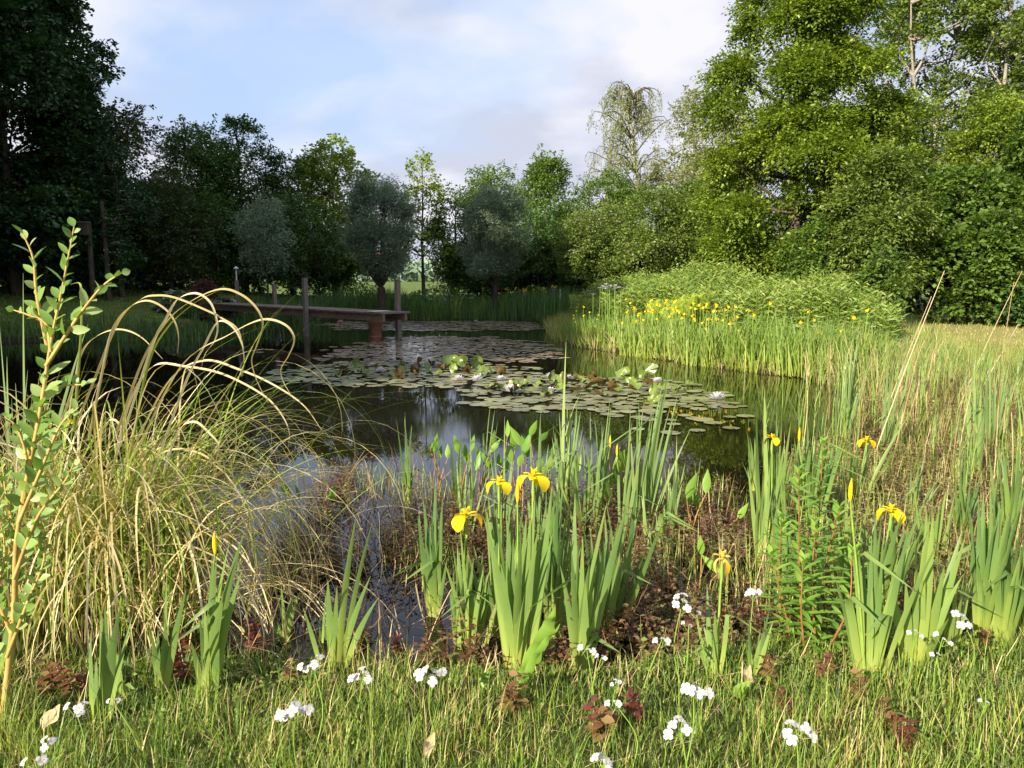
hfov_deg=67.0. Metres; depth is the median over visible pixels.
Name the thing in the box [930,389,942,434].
young reed
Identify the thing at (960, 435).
young reed
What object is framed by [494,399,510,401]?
lily pad
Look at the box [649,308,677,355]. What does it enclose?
yellow iris
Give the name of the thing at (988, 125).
broadleaf tree
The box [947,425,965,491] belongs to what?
young reed
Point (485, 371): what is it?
raised lily leaf
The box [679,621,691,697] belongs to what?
cuckoo flower
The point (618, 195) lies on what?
broadleaf tree
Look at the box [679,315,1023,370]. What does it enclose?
lawn grass
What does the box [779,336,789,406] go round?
young reed
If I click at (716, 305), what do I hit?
yellow iris
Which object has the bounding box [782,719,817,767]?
cuckoo flower
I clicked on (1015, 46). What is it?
poplar tree
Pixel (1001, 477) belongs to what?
young reed
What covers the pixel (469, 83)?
sky
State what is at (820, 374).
young reed
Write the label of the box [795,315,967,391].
bank end grass
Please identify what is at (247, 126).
broadleaf tree
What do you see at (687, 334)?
yellow iris
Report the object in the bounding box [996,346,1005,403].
young reed
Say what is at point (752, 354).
yellow iris
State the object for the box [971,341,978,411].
young reed
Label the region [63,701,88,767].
cuckoo flower
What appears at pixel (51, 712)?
dead leaf
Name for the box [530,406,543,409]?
lily pad
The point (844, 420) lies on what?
young reed
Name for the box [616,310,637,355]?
yellow iris
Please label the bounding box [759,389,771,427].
young reed
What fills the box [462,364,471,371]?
raised lily leaf
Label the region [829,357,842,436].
young reed
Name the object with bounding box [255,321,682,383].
lily pads
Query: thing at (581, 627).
yellow iris
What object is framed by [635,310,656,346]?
yellow iris
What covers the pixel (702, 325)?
yellow iris
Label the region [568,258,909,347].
herb bank
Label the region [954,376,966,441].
young reed
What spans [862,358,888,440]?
young reed
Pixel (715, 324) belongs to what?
yellow iris
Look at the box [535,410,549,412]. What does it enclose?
lily pad
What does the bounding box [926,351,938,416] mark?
young reed
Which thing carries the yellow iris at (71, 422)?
on the ground at (406, 286)
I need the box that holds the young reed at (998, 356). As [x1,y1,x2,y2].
[994,324,1011,384]
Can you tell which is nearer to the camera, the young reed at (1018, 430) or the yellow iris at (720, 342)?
the young reed at (1018, 430)
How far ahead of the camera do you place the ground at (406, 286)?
2.71 m
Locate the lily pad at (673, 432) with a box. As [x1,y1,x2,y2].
[661,430,680,434]
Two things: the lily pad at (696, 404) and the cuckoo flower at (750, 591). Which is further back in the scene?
the lily pad at (696, 404)
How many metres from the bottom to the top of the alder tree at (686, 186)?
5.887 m
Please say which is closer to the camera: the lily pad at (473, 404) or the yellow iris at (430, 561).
the yellow iris at (430, 561)
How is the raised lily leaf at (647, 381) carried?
on the water
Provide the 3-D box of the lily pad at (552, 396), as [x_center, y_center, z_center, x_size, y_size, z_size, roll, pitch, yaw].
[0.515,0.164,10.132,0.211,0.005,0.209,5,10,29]
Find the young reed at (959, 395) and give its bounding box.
[946,366,972,425]
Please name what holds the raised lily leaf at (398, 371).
on the water
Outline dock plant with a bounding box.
[479,609,559,692]
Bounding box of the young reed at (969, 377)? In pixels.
[964,349,977,424]
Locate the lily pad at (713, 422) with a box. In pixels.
[704,421,721,423]
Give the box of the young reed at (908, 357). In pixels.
[902,330,915,387]
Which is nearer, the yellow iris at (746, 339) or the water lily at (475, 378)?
the water lily at (475, 378)
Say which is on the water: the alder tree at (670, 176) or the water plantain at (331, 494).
the water plantain at (331, 494)
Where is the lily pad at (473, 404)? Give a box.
[469,403,486,405]
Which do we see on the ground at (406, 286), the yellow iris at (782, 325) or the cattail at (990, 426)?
the yellow iris at (782, 325)
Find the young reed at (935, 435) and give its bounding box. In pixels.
[931,406,940,468]
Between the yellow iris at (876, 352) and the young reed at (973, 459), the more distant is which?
the yellow iris at (876, 352)
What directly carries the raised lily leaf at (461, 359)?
on the water
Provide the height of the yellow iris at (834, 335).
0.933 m
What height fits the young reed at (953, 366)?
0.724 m
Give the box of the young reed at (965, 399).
[962,375,972,436]
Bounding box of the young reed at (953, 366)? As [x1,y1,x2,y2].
[951,347,956,393]
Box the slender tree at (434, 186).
[387,147,456,302]
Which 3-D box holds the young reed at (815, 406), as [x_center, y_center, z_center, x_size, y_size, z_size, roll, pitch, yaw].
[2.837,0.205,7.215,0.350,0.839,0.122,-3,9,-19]
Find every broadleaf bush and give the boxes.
[762,212,905,287]
[887,155,1023,326]
[974,264,1023,326]
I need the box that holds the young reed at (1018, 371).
[1014,346,1023,413]
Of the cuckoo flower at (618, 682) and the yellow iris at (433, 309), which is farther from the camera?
the yellow iris at (433, 309)
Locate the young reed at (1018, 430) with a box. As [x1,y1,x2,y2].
[1009,391,1023,468]
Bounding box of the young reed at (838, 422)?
[834,390,848,450]
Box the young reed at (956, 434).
[951,394,963,478]
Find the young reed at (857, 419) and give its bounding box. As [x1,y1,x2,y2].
[853,378,866,456]
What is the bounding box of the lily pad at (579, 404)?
[571,403,586,405]
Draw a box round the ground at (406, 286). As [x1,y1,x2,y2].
[0,274,1023,767]
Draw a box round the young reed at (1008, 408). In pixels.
[996,382,1015,471]
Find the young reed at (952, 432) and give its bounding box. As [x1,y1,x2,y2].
[949,410,963,460]
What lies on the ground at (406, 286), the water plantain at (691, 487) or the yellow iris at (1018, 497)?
the yellow iris at (1018, 497)
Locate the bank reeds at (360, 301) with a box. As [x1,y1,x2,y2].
[168,281,583,325]
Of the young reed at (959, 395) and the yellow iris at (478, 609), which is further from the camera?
the young reed at (959, 395)
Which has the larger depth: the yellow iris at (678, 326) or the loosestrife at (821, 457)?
the yellow iris at (678, 326)
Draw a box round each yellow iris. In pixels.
[0,618,37,676]
[33,407,74,475]
[89,605,132,724]
[97,654,137,715]
[151,575,185,694]
[178,531,243,693]
[265,586,315,643]
[303,514,377,667]
[319,596,326,642]
[391,480,455,617]
[396,418,431,506]
[401,293,417,318]
[403,425,416,502]
[419,512,452,606]
[421,295,436,319]
[426,295,440,319]
[441,531,495,647]
[448,288,465,318]
[449,506,486,649]
[451,434,463,512]
[469,475,516,637]
[484,467,552,673]
[486,504,528,580]
[519,480,592,549]
[527,499,627,673]
[539,481,592,638]
[546,506,584,598]
[559,452,610,539]
[568,310,580,340]
[568,314,580,342]
[572,306,590,339]
[579,313,596,340]
[581,311,600,343]
[583,519,652,635]
[586,419,620,512]
[587,314,606,344]
[588,315,603,345]
[596,314,611,347]
[598,303,629,343]
[598,308,613,332]
[602,303,623,345]
[603,484,662,625]
[609,311,626,347]
[615,310,636,351]
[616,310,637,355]
[617,299,640,339]
[617,306,647,356]
[617,310,642,349]
[629,310,656,347]
[632,303,659,354]
[633,309,649,351]
[635,309,663,358]
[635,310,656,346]
[642,298,673,337]
[642,303,678,357]
[642,491,697,560]
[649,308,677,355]
[653,299,684,332]
[654,301,678,338]
[658,309,677,355]
[660,299,681,340]
[662,316,684,359]
[663,315,694,360]
[669,312,691,341]
[671,312,698,362]
[673,303,703,338]
[673,306,700,354]
[677,314,707,364]
[679,317,701,365]
[682,303,717,366]
[682,303,719,339]
[682,549,763,677]
[690,304,709,349]
[696,317,726,366]
[699,318,728,366]
[700,303,725,353]
[702,318,730,365]
[703,308,730,364]
[706,310,729,345]
[715,316,742,368]
[716,306,740,353]
[722,305,750,360]
[724,316,757,367]
[730,322,765,369]
[732,309,762,358]
[732,313,770,372]
[734,307,769,368]
[742,435,755,490]
[747,390,831,543]
[748,301,782,354]
[748,456,795,566]
[748,609,772,678]
[749,315,780,360]
[754,323,776,369]
[757,311,788,359]
[762,308,810,372]
[762,319,799,371]
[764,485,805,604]
[768,310,798,356]
[769,314,809,344]
[771,309,798,343]
[772,320,807,373]
[772,328,810,376]
[775,313,809,352]
[778,310,819,343]
[782,313,830,377]
[784,329,812,375]
[788,408,872,537]
[802,318,831,371]
[803,317,838,354]
[807,317,843,373]
[812,312,861,372]
[812,318,851,368]
[814,319,856,362]
[819,318,850,358]
[823,482,880,609]
[824,324,857,377]
[826,320,855,353]
[827,308,885,368]
[834,315,875,373]
[835,478,937,676]
[838,319,887,378]
[839,316,869,367]
[840,418,906,507]
[849,323,874,352]
[852,491,920,580]
[853,328,883,371]
[854,319,881,344]
[858,325,902,373]
[858,331,893,382]
[866,496,946,612]
[889,515,992,668]
[910,484,953,566]
[931,552,973,649]
[939,470,1023,637]
[946,478,1019,601]
[949,451,992,541]
[978,502,1023,645]
[988,436,1023,528]
[1016,534,1023,629]
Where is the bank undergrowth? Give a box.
[338,278,566,310]
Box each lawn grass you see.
[0,283,326,338]
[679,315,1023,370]
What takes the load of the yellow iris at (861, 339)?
on the ground at (406, 286)
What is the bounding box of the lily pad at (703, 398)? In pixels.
[695,397,710,399]
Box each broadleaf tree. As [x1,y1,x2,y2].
[0,144,68,293]
[82,97,193,289]
[121,159,231,291]
[134,113,258,287]
[146,183,265,293]
[193,113,290,291]
[251,189,356,294]
[255,147,322,295]
[419,181,486,294]
[443,159,541,296]
[496,196,577,296]
[510,143,582,289]
[552,162,660,285]
[873,81,983,312]
[943,87,1023,188]
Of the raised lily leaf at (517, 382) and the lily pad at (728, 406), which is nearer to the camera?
the lily pad at (728, 406)
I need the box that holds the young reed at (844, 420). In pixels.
[841,401,855,443]
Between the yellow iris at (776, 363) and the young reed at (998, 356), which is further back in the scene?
the yellow iris at (776, 363)
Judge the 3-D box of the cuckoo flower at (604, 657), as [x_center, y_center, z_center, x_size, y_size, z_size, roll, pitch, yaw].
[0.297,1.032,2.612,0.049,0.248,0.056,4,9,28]
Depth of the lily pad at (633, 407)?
9.28 m
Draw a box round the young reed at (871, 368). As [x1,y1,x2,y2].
[870,341,871,395]
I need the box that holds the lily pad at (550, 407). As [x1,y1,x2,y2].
[541,406,558,408]
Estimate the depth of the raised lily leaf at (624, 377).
11.53 m
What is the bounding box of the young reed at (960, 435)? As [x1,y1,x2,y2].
[956,416,966,464]
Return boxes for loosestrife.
[753,509,799,642]
[757,544,811,643]
[774,462,825,631]
[775,550,828,652]
[788,514,837,644]
[792,435,841,615]
[803,498,859,639]
[806,543,868,650]
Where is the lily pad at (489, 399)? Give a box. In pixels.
[484,398,498,400]
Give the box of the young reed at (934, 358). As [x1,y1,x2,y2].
[931,329,937,390]
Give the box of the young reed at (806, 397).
[801,356,814,441]
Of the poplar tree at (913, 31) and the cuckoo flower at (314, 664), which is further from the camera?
the poplar tree at (913, 31)
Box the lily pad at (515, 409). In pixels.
[506,408,523,410]
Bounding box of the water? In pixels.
[0,319,1023,670]
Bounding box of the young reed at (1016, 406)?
[1013,376,1021,430]
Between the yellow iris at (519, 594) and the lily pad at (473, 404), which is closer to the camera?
the yellow iris at (519, 594)
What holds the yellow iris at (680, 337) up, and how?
on the ground at (406, 286)
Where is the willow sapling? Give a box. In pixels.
[0,217,129,722]
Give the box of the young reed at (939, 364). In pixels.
[933,342,943,403]
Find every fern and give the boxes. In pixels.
[568,294,582,301]
[584,298,600,307]
[645,299,670,323]
[651,306,681,326]
[663,299,692,325]
[672,301,695,322]
[674,294,702,323]
[687,292,714,320]
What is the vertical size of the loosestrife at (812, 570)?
0.567 m
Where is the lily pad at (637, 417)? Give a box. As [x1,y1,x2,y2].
[630,415,645,418]
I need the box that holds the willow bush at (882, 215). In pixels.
[815,136,946,315]
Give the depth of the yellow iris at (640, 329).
15.13 m
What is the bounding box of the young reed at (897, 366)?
[894,343,904,387]
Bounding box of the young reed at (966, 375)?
[961,344,971,381]
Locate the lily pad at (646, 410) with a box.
[638,409,654,412]
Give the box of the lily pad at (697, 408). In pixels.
[690,407,706,409]
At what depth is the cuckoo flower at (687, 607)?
2.78 m
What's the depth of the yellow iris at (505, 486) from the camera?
3.40 m
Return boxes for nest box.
[76,221,90,234]
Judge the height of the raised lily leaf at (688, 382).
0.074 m
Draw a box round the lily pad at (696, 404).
[690,403,703,405]
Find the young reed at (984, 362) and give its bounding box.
[978,331,990,391]
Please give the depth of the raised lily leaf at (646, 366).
11.90 m
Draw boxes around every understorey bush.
[87,174,213,287]
[133,185,236,287]
[161,214,265,291]
[210,203,305,295]
[273,231,359,297]
[436,227,514,301]
[455,219,561,302]
[505,212,593,298]
[545,228,632,294]
[593,235,651,281]
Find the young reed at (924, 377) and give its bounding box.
[919,339,933,426]
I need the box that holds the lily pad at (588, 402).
[580,401,596,403]
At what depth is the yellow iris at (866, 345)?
11.38 m
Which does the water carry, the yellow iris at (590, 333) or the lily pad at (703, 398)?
the lily pad at (703, 398)
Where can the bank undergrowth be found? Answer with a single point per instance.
(424, 292)
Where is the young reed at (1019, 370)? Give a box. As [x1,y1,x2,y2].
[1010,355,1023,399]
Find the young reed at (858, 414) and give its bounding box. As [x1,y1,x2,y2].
[851,383,876,462]
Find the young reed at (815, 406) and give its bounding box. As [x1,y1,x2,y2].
[806,365,830,444]
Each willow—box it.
[225,187,300,302]
[333,171,423,321]
[454,178,537,318]
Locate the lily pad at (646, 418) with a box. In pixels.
[638,417,654,420]
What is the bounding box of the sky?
[2,0,1023,273]
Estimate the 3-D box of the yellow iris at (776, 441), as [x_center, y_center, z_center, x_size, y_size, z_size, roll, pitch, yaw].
[1.551,0.524,4.412,0.268,0.981,0.512,-5,10,-33]
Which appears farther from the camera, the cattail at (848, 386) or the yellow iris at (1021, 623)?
the cattail at (848, 386)
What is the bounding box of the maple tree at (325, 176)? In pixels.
[287,133,379,297]
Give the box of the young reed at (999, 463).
[996,439,1005,485]
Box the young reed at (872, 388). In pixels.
[867,356,882,415]
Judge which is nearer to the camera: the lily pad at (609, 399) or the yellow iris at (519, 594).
the yellow iris at (519, 594)
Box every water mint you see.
[32,653,61,696]
[55,661,88,698]
[161,631,191,660]
[171,650,193,683]
[243,615,269,652]
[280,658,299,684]
[348,623,373,651]
[389,634,410,655]
[495,670,529,716]
[582,695,621,743]
[623,687,647,724]
[656,619,671,636]
[758,654,784,685]
[774,685,794,716]
[814,650,837,678]
[845,668,870,703]
[874,697,905,730]
[892,717,917,752]
[972,627,991,647]
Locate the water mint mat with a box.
[262,368,1023,671]
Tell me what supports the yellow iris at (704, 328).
on the ground at (406, 286)
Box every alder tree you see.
[644,84,729,210]
[655,176,718,268]
[682,100,777,268]
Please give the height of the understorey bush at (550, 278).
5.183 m
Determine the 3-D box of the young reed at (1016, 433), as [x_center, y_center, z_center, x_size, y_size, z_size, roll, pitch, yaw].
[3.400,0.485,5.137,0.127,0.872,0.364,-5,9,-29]
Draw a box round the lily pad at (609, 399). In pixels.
[604,398,618,400]
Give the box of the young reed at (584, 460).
[581,433,595,486]
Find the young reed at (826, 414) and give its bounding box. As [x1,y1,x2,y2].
[819,390,831,434]
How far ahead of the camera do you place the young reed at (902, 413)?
7.37 m
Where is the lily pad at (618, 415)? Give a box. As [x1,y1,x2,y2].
[607,414,623,416]
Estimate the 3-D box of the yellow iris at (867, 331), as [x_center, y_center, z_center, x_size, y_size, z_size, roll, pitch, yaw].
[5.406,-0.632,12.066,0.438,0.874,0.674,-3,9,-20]
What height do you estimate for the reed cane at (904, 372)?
1.668 m
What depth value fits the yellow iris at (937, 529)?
4.17 m
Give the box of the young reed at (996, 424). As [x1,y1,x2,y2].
[993,387,1006,458]
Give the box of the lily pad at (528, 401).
[522,400,538,402]
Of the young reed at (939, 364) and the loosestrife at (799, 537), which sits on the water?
the young reed at (939, 364)
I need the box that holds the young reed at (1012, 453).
[997,412,1012,494]
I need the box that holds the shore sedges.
[534,307,927,384]
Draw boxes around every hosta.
[152,288,203,313]
[194,296,243,320]
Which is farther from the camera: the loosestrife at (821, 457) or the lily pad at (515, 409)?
the lily pad at (515, 409)
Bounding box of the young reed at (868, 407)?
[865,383,872,431]
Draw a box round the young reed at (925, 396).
[921,357,933,429]
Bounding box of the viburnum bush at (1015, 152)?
[973,112,1023,323]
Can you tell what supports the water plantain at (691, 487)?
on the water
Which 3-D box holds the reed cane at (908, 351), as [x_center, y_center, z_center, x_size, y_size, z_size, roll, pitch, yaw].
[4.190,-0.223,8.217,0.484,1.409,0.112,0,8,0]
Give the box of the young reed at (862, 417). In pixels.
[861,392,869,438]
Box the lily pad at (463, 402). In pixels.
[457,401,471,403]
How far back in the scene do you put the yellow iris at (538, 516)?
4.29 m
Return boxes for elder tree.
[65,131,168,296]
[548,196,648,294]
[601,182,713,283]
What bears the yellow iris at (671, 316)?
on the ground at (406, 286)
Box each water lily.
[375,367,385,371]
[452,375,463,379]
[470,375,482,380]
[496,375,504,379]
[502,384,519,391]
[653,377,661,381]
[708,392,725,398]
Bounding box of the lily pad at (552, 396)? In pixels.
[544,395,558,397]
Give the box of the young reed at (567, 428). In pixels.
[545,380,581,465]
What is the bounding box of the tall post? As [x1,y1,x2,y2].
[87,223,96,301]
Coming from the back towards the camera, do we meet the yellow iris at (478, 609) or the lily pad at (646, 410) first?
the lily pad at (646, 410)
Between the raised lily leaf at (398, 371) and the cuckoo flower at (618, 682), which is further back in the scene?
the raised lily leaf at (398, 371)
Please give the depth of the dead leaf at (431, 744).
2.41 m
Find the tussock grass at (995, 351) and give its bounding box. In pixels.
[861,329,1023,386]
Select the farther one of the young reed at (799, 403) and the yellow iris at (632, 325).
the yellow iris at (632, 325)
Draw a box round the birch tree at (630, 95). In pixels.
[582,81,691,222]
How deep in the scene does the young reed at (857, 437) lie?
6.42 m
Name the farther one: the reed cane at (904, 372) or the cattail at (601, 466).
the reed cane at (904, 372)
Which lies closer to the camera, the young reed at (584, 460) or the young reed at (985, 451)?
the young reed at (584, 460)
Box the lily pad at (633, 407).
[625,406,638,408]
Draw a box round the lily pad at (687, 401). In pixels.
[680,400,694,402]
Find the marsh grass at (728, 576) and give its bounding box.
[266,361,1023,669]
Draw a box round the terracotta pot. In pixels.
[195,298,214,316]
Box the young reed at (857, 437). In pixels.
[852,395,860,450]
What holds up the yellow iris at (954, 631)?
on the ground at (406, 286)
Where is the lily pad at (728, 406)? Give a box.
[720,405,737,407]
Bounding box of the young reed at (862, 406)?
[860,388,867,431]
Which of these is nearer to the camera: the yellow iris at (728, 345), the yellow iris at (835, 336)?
the yellow iris at (835, 336)
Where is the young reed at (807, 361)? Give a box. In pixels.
[805,329,810,400]
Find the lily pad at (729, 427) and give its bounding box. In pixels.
[722,426,739,428]
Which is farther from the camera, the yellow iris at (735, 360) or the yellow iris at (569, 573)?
the yellow iris at (735, 360)
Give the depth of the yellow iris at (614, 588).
3.42 m
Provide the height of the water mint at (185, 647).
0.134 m
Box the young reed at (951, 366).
[948,343,956,392]
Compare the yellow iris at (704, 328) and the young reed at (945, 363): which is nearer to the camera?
the young reed at (945, 363)
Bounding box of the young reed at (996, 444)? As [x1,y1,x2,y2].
[993,405,998,478]
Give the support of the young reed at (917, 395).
on the water
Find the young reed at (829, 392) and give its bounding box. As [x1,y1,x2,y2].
[826,364,829,418]
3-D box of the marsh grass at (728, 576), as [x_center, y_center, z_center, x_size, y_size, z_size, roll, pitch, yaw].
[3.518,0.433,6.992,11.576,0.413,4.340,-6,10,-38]
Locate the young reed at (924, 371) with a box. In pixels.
[914,339,932,405]
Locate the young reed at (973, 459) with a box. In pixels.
[956,397,986,483]
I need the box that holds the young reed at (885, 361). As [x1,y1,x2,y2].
[882,333,888,395]
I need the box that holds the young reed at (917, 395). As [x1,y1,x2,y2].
[915,371,919,420]
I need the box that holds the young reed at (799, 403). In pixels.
[790,373,810,448]
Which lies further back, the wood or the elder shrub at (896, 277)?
the wood
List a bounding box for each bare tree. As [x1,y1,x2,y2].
[41,239,50,297]
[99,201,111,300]
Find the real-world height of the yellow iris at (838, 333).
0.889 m
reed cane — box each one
[874,272,943,453]
[886,296,931,410]
[893,352,921,453]
[900,349,915,420]
[907,350,931,423]
[959,272,1021,406]
[984,325,1017,383]
[991,282,1013,421]
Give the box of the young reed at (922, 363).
[920,343,931,380]
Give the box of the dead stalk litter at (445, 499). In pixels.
[236,362,1023,674]
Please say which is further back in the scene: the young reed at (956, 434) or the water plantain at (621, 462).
the young reed at (956, 434)
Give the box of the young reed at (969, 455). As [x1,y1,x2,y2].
[953,420,989,484]
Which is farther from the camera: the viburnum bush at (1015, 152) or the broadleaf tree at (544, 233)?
the broadleaf tree at (544, 233)
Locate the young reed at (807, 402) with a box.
[799,355,807,448]
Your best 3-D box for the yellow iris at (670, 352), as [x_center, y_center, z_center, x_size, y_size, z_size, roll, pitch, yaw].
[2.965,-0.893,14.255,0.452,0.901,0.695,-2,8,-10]
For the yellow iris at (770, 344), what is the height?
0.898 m
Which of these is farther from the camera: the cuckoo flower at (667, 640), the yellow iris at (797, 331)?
the yellow iris at (797, 331)
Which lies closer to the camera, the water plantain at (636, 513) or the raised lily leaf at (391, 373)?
the water plantain at (636, 513)
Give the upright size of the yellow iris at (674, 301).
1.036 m
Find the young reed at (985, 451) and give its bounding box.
[983,423,986,485]
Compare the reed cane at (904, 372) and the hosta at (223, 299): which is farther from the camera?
the hosta at (223, 299)
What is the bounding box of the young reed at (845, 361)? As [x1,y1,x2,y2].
[840,332,850,417]
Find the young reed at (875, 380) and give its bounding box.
[874,361,877,404]
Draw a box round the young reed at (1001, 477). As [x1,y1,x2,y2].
[998,444,1012,508]
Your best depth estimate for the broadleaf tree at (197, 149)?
31.47 m
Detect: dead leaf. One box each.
[40,704,59,731]
[423,732,434,757]
[743,665,752,689]
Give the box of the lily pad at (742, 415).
[736,414,753,416]
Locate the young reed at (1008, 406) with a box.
[1004,378,1018,453]
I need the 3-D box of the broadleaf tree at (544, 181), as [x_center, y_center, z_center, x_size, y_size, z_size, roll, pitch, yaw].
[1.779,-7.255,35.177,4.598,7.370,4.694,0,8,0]
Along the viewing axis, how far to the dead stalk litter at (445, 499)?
4.41 m
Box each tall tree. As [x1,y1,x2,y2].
[0,0,128,295]
[0,31,137,295]
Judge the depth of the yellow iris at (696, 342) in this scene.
13.55 m
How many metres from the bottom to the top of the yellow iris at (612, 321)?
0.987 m
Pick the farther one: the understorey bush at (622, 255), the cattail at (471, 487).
the understorey bush at (622, 255)
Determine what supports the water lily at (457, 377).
on the water
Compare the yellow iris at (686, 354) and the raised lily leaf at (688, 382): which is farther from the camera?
the yellow iris at (686, 354)
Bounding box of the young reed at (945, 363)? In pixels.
[939,344,946,382]
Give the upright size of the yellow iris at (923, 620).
0.646 m
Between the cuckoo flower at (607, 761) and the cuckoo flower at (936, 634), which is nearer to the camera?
the cuckoo flower at (607, 761)
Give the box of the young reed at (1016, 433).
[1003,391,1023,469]
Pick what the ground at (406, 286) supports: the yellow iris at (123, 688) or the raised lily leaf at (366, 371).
the yellow iris at (123, 688)
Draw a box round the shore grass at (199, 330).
[0,308,329,343]
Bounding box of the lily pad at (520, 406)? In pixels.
[512,405,528,406]
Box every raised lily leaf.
[337,369,350,373]
[352,357,362,367]
[361,365,369,374]
[388,370,394,376]
[394,366,401,378]
[410,362,418,372]
[424,362,431,371]
[433,369,443,375]
[440,363,450,368]
[441,355,457,365]
[449,363,456,372]
[457,355,467,366]
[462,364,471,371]
[472,355,482,368]
[473,365,486,374]
[481,368,489,376]
[486,381,495,390]
[497,366,505,374]
[508,384,518,391]
[514,379,523,384]
[517,378,528,386]
[531,380,541,386]
[540,390,552,395]
[542,382,549,395]
[548,370,555,380]
[554,382,563,389]
[556,373,562,382]
[562,373,568,383]
[567,386,581,390]
[573,371,584,381]
[581,381,595,388]
[592,369,597,377]
[592,378,606,385]
[594,388,607,395]
[605,383,616,389]
[610,386,623,391]
[615,366,629,377]
[621,372,629,381]
[625,376,634,383]
[628,379,641,388]
[637,362,657,374]
[644,378,652,384]
[647,393,660,402]
[649,382,656,394]
[657,381,668,389]
[669,385,680,392]
[684,380,693,384]
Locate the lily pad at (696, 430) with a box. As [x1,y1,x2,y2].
[689,429,705,431]
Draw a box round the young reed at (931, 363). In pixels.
[925,336,940,384]
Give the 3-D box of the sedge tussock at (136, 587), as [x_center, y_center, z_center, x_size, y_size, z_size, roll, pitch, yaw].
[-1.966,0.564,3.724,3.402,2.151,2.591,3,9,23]
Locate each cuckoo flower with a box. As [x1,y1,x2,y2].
[20,754,48,767]
[40,735,59,767]
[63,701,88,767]
[106,697,143,761]
[274,700,314,767]
[297,654,324,753]
[347,666,372,744]
[413,665,447,749]
[577,644,596,705]
[590,753,612,767]
[591,653,607,702]
[604,700,637,767]
[608,678,621,711]
[640,637,670,702]
[663,715,691,767]
[672,592,691,687]
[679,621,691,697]
[680,682,714,767]
[686,610,708,685]
[744,588,761,663]
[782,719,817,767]
[904,629,923,700]
[929,652,947,715]
[933,631,953,698]
[951,610,974,682]
[976,698,989,743]
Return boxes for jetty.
[190,278,409,340]
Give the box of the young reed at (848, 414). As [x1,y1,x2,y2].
[843,389,856,438]
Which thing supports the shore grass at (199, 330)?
on the ground at (406, 286)
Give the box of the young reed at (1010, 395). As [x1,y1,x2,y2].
[1004,370,1018,448]
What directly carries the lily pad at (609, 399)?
on the water
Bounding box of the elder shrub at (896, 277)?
[846,240,914,308]
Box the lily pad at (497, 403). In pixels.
[486,402,502,404]
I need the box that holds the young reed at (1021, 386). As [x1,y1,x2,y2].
[1015,363,1023,406]
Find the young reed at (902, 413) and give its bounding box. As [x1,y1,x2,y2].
[899,387,910,441]
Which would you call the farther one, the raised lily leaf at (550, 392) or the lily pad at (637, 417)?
the raised lily leaf at (550, 392)
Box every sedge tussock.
[0,282,459,717]
[0,357,217,651]
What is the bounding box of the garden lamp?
[233,266,239,302]
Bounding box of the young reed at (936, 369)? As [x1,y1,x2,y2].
[931,338,942,406]
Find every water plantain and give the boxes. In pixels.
[280,481,335,567]
[430,433,449,496]
[453,434,480,500]
[476,430,500,498]
[497,420,516,498]
[506,426,530,500]
[529,420,556,475]
[585,480,612,514]
[612,448,630,508]
[635,498,668,534]
[684,469,710,530]
[697,535,718,598]
[722,503,747,530]
[732,680,750,702]
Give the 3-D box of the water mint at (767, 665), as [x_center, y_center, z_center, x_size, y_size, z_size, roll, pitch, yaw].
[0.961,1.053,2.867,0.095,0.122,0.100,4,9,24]
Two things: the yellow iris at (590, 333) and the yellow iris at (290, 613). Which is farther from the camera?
the yellow iris at (590, 333)
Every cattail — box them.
[0,294,87,512]
[457,436,504,546]
[479,417,521,534]
[483,403,514,498]
[505,414,549,521]
[526,350,595,524]
[528,412,581,526]
[579,402,610,518]
[584,407,660,542]
[595,352,688,529]
[642,414,677,518]
[660,440,684,536]
[834,331,882,447]
[873,350,916,454]
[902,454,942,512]
[951,345,1018,478]
[982,326,1016,454]
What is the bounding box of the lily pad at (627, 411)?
[619,409,635,412]
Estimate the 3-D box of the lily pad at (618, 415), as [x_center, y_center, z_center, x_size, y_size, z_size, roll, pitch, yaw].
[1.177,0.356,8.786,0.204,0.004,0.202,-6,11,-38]
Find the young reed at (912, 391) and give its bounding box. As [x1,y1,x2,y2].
[910,356,919,424]
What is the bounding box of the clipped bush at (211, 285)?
[190,278,219,300]
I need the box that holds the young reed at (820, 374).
[819,347,823,406]
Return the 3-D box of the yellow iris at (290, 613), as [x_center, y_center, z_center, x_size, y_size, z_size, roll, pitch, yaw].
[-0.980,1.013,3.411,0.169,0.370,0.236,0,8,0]
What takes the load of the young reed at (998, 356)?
in the water
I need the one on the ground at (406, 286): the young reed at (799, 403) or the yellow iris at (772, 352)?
the yellow iris at (772, 352)
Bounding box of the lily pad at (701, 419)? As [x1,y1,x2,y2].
[692,417,711,420]
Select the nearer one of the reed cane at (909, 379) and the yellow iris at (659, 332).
the reed cane at (909, 379)
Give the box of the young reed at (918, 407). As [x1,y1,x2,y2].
[913,380,923,437]
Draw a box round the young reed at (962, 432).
[958,389,974,487]
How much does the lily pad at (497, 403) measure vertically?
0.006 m
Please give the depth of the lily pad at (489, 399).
9.90 m
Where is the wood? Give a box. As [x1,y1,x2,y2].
[192,235,759,281]
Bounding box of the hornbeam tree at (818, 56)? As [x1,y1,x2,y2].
[678,0,939,286]
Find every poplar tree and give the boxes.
[859,0,1014,306]
[946,0,1023,175]
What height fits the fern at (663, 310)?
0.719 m
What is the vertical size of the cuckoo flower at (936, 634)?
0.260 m
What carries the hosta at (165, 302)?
on the ground at (406, 286)
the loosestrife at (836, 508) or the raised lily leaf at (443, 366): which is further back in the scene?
the raised lily leaf at (443, 366)

